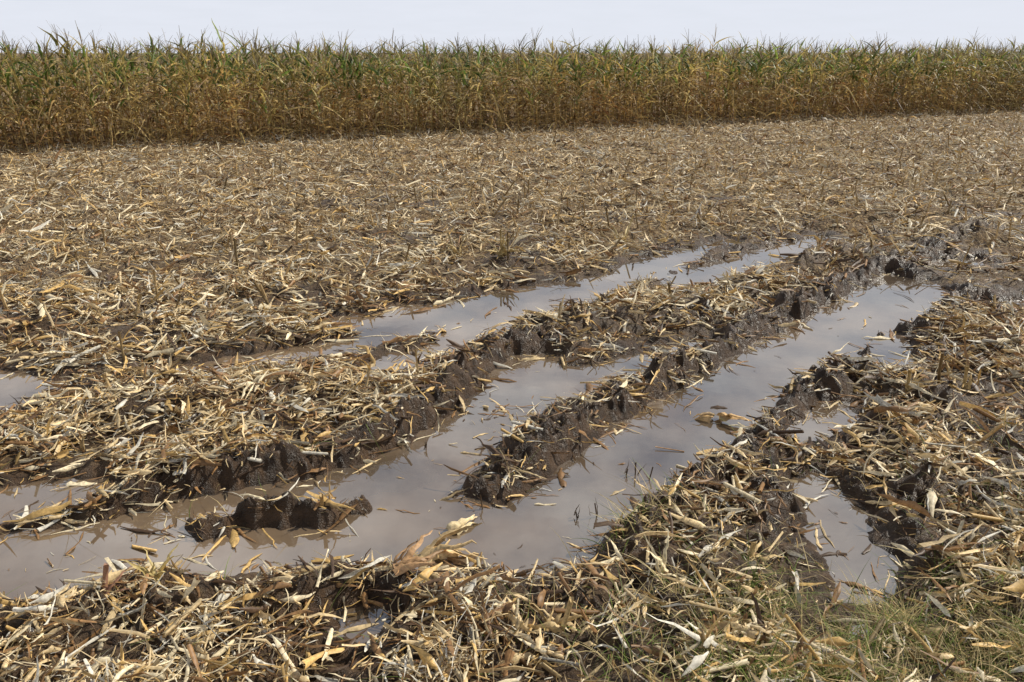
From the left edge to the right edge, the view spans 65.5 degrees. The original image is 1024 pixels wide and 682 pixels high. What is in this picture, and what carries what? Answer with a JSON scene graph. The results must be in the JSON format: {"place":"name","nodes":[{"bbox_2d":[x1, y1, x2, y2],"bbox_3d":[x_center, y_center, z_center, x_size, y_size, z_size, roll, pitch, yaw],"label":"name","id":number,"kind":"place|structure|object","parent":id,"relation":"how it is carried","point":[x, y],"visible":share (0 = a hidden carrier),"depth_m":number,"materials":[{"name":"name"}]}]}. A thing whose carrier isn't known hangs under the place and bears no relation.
{"place":"outdoors","nodes":[
{"label":"outdoors","id":0,"kind":"place"},
{"bbox_2d":[0,53,1023,681],"bbox_3d":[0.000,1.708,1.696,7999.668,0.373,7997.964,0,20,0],"label":"ground","id":1,"kind":"structure","parent":0,"point":[298,513],"depth_m":5.48,"materials":[{"name":"soil"}]},
{"bbox_2d":[102,562,131,594],"bbox_3d":[-1.716,1.046,3.457,0.137,0.170,0.099,-6,21,-15],"label":"broken corn stalk","id":2,"kind":"object","parent":1,"relation":"on","point":[107,588],"visible":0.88,"depth_m":3.43,"materials":[{"name":"brown plant"}]},
{"bbox_2d":[121,543,179,584],"bbox_3d":[-1.575,0.999,3.532,0.249,0.193,0.196,0,20,0],"label":"corn husk","id":3,"kind":"object","parent":1,"relation":"on","point":[154,573],"visible":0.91,"depth_m":3.54,"materials":[{"name":"beige plant"}]},
{"bbox_2d":[242,257,300,267],"bbox_3d":[-2.505,-0.835,8.697,0.486,0.193,0.756,17,26,39],"label":"corn husk","id":4,"kind":"object","parent":1,"relation":"on","point":[249,263],"visible":0.38,"depth_m":8.58,"materials":[{"name":"beige plant"}]},
{"bbox_2d":[294,469,347,514],"bbox_3d":[-1.011,0.805,4.158,0.234,0.154,0.311,-9,22,-23],"label":"broken corn stalk","id":5,"kind":"object","parent":1,"relation":"on","point":[329,494],"visible":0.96,"depth_m":4.13,"materials":[{"name":"beige plant"}]},
{"bbox_2d":[392,530,443,575],"bbox_3d":[-0.424,0.959,3.603,0.226,0.088,0.260,0,20,0],"label":"corn husk","id":6,"kind":"object","parent":1,"relation":"on","point":[409,561],"visible":0.99,"depth_m":3.56,"materials":[{"name":"beige plant"}]},
{"bbox_2d":[429,229,471,256],"bbox_3d":[-0.709,-1.090,9.105,0.544,0.344,0.333,0,20,0],"label":"broken corn stalk","id":7,"kind":"object","parent":1,"relation":"on","point":[453,249],"visible":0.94,"depth_m":9.15,"materials":[{"name":"beige plant"}]},
{"bbox_2d":[481,229,517,256],"bbox_3d":[-0.053,-1.080,8.934,0.240,0.366,0.617,-18,27,-41],"label":"broken corn stalk","id":8,"kind":"object","parent":1,"relation":"on","point":[501,252],"visible":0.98,"depth_m":8.96,"materials":[{"name":"beige plant"}]},
{"bbox_2d":[0,106,1023,681],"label":"crop residue","id":9,"kind":"object","parent":1,"relation":"on","point":[226,378],"visible":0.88,"depth_m":5.87},
{"bbox_2d":[0,235,1023,681],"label":"puddle water","id":10,"kind":"structure","parent":1,"relation":"on","point":[514,535],"depth_m":4.68,"materials":[{"name":"grey liquid"}]},
{"bbox_2d":[414,523,486,561],"bbox_3d":[-0.297,1.015,3.894,0.383,0.198,0.308,0,20,0],"label":"corn husk","id":11,"kind":"object","parent":10,"relation":"on","point":[435,545],"visible":0.84,"depth_m":3.84,"materials":[{"name":"beige plant"}]},
{"bbox_2d":[446,514,477,534],"bbox_3d":[-0.222,0.978,4.110,0.236,0.138,0.124,-15,25,-36],"label":"corn husk","id":12,"kind":"object","parent":10,"relation":"on","point":[452,525],"visible":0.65,"depth_m":4.07,"materials":[{"name":"beige plant"}]},
{"bbox_2d":[574,504,579,519],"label":"dead stem","id":13,"kind":"object","parent":10,"relation":"on","point":[576,512],"visible":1,"depth_m":4.17,"materials":[{"name":"grey plant"}]},
{"bbox_2d":[588,502,597,516],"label":"dead stem","id":14,"kind":"object","parent":10,"relation":"on","point":[596,511],"visible":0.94,"depth_m":4.19,"materials":[{"name":"plant"}]},
{"bbox_2d":[637,464,652,479],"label":"dead stem","id":15,"kind":"object","parent":10,"relation":"on","point":[645,474],"visible":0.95,"depth_m":4.55,"materials":[{"name":"brown plant"}]},
{"bbox_2d":[693,412,750,422],"bbox_3d":[1.384,0.511,5.269,0.394,0.099,0.122,7,21,19],"label":"corn husk","id":16,"kind":"object","parent":10,"relation":"on","point":[707,416],"visible":0.99,"depth_m":5.27,"materials":[{"name":"beige plant"}]},
{"bbox_2d":[0,104,1023,648],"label":"corn stubble","id":17,"kind":"object","parent":1,"relation":"on","point":[416,362],"visible":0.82,"depth_m":12.19,"materials":[{"name":"beige plant"}]},
{"bbox_2d":[2,398,1023,681],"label":"grass","id":18,"kind":"structure","parent":1,"relation":"on","point":[902,616],"depth_m":3.24,"materials":[{"name":"green plant"}]},
{"bbox_2d":[513,597,591,632],"bbox_3d":[0.167,1.108,3.258,0.324,0.188,0.137,0,20,0],"label":"broken corn stalk","id":19,"kind":"object","parent":1,"relation":"on","point":[549,624],"visible":0.94,"depth_m":3.23,"materials":[{"name":"beige plant"}]},
{"bbox_2d":[609,214,639,243],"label":"broken corn stalk","id":20,"kind":"object","parent":1,"relation":"on","point":[626,232],"visible":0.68,"depth_m":9.90,"materials":[{"name":"beige plant"}]},
{"bbox_2d":[644,533,697,584],"bbox_3d":[0.682,0.990,3.558,0.174,0.174,0.312,-10,22,-26],"label":"corn husk","id":21,"kind":"object","parent":1,"relation":"on","point":[658,560],"visible":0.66,"depth_m":3.60,"materials":[{"name":"beige plant"}]},
{"bbox_2d":[731,536,782,562],"bbox_3d":[1.154,0.983,3.757,0.257,0.137,0.144,-4,20,-11],"label":"broken corn stalk","id":22,"kind":"object","parent":1,"relation":"on","point":[753,547],"visible":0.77,"depth_m":3.71,"materials":[{"name":"beige plant"}]},
{"bbox_2d":[905,368,944,391],"bbox_3d":[2.806,0.277,5.476,0.195,0.186,0.266,-7,21,-18],"label":"broken corn stalk","id":23,"kind":"object","parent":1,"relation":"on","point":[907,387],"visible":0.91,"depth_m":5.46,"materials":[{"name":"beige plant"}]},
{"bbox_2d":[946,361,983,390],"bbox_3d":[3.199,0.231,5.676,0.279,0.223,0.240,18,27,41],"label":"broken corn stalk","id":24,"kind":"object","parent":1,"relation":"on","point":[968,384],"visible":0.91,"depth_m":5.58,"materials":[{"name":"beige plant"}]},
{"bbox_2d":[0,18,1023,152],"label":"corn field","id":25,"kind":"structure","parent":0,"point":[1005,83],"depth_m":23.48,"materials":[{"name":"green plant"}]},
{"bbox_2d":[0,0,1023,52],"label":"sky","id":26,"kind":"structure","parent":0,"point":[366,22],"materials":[{"name":"white"}]}
]}

